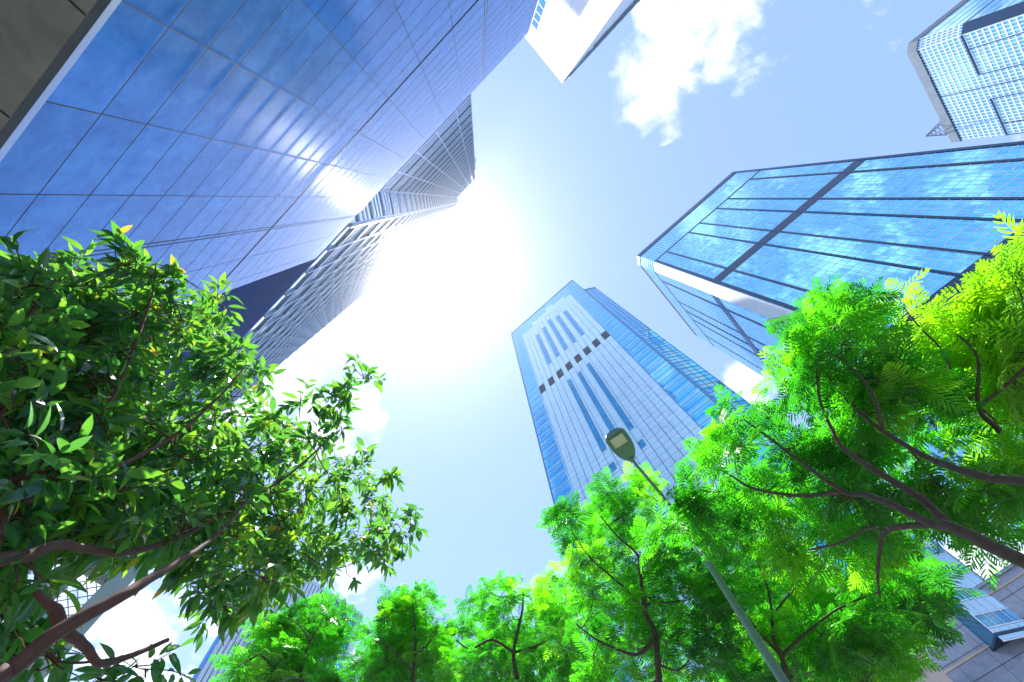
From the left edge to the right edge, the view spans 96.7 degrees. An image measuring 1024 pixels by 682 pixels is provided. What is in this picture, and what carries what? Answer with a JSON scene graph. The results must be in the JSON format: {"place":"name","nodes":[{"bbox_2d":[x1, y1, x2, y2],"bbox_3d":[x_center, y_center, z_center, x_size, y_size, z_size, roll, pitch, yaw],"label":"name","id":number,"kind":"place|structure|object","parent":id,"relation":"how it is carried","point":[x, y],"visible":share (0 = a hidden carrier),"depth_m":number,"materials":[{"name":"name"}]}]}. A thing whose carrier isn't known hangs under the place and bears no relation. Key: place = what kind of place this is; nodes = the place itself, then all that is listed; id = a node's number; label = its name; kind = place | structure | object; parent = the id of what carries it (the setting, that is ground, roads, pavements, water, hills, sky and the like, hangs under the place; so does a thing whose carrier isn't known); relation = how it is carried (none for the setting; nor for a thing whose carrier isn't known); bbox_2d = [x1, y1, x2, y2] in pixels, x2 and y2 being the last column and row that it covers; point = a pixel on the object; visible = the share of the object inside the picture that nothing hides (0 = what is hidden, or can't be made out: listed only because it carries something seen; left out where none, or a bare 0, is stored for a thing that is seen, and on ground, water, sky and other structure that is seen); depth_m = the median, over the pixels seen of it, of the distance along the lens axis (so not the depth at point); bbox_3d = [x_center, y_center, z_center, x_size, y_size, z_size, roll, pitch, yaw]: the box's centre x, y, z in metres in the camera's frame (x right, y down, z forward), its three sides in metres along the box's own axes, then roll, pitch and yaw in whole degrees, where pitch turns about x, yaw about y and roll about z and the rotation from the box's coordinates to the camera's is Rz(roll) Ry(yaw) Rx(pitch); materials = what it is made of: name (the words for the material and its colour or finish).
{"place":"outdoors","nodes":[
{"label":"outdoors","id":0,"kind":"place"},
{"bbox_2d":[190,571,362,681],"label":"ribbed tower","id":1,"kind":"structure","parent":0,"point":[207,672],"depth_m":59.89,"materials":[{"name":"blue glass"}]},
{"bbox_2d":[3,0,1023,681],"label":"sky","id":2,"kind":"structure","parent":0,"point":[576,176],"materials":[{"name":"blue"}]},
{"bbox_2d":[525,0,640,81],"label":"white tower","id":3,"kind":"structure","parent":0,"point":[565,38],"depth_m":85.93,"materials":[{"name":"grey concrete"}]},
{"bbox_2d":[511,280,982,681],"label":"silver fronted tower","id":4,"kind":"structure","parent":0,"point":[596,366],"depth_m":101.18,"materials":[{"name":"blue glass"}]},
{"bbox_2d":[786,646,952,681],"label":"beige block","id":5,"kind":"structure","parent":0,"point":[938,676],"depth_m":21.50,"materials":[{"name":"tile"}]},
{"bbox_2d":[846,509,1023,681],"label":"granite office block","id":6,"kind":"structure","parent":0,"point":[991,630],"depth_m":28.38,"materials":[{"name":"grey stone"}]},
{"bbox_2d":[907,0,1023,142],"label":"white gridded tower","id":7,"kind":"structure","parent":0,"point":[966,57],"depth_m":122.70,"materials":[{"name":"grey concrete"}]},
{"bbox_2d":[925,121,946,136],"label":"roof gantry","id":8,"kind":"object","parent":7,"relation":"on","point":[934,130],"visible":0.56,"depth_m":142.18,"materials":[{"name":"grey metal"}]},
{"label":"ground","id":9,"kind":"structure","parent":0,"visible":0},
{"bbox_2d":[25,556,141,681],"bbox_3d":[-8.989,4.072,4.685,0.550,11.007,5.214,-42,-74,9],"label":"building","id":10,"kind":"structure","parent":9,"relation":"on","point":[115,584],"depth_m":8.28,"materials":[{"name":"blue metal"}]},
{"bbox_2d":[0,220,429,681],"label":"broadleaf tree","id":11,"kind":"object","parent":9,"relation":"on","point":[84,483],"visible":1,"depth_m":2.65,"materials":[{"name":"green plant"}]},
{"bbox_2d":[0,0,547,579],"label":"granite and glass tower","id":12,"kind":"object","parent":9,"relation":"on","point":[300,172],"visible":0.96,"depth_m":11.94,"materials":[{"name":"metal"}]},
{"bbox_2d":[208,585,369,681],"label":"feathery tree","id":13,"kind":"object","parent":9,"relation":"on","point":[285,645],"visible":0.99,"depth_m":9.81,"materials":[{"name":"green plant"}]},
{"bbox_2d":[337,578,469,681],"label":"feathery tree","id":14,"kind":"object","parent":9,"relation":"on","point":[395,651],"visible":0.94,"depth_m":10.30,"materials":[{"name":"green plant"}]},
{"bbox_2d":[433,560,623,681],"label":"feathery tree","id":15,"kind":"object","parent":9,"relation":"on","point":[519,651],"visible":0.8,"depth_m":9.35,"materials":[{"name":"green plant"}]},
{"bbox_2d":[534,461,776,681],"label":"feathery tree","id":16,"kind":"object","parent":9,"relation":"on","point":[639,603],"visible":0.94,"depth_m":6.20,"materials":[{"name":"green plant"}]},
{"bbox_2d":[605,427,789,681],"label":"street lamp","id":17,"kind":"object","parent":9,"relation":"on","point":[619,442],"visible":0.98,"depth_m":5.12,"materials":[{"name":"grey metal"}]},
{"bbox_2d":[637,141,1023,528],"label":"mirror glass tower","id":18,"kind":"structure","parent":9,"relation":"on","point":[730,264],"depth_m":86.91,"materials":[{"name":"blue glass"}]},
{"bbox_2d":[665,273,1023,602],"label":"feathery tree","id":19,"kind":"object","parent":9,"relation":"on","point":[874,391],"visible":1,"depth_m":4.58,"materials":[{"name":"green plant"}]},
{"bbox_2d":[707,535,983,681],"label":"feathery tree","id":20,"kind":"object","parent":9,"relation":"on","point":[845,635],"visible":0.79,"depth_m":5.68,"materials":[{"name":"green plant"}]},
{"bbox_2d":[861,211,1023,486],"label":"feathery tree","id":21,"kind":"object","parent":9,"relation":"on","point":[978,332],"visible":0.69,"depth_m":4.77,"materials":[{"name":"green plant"}]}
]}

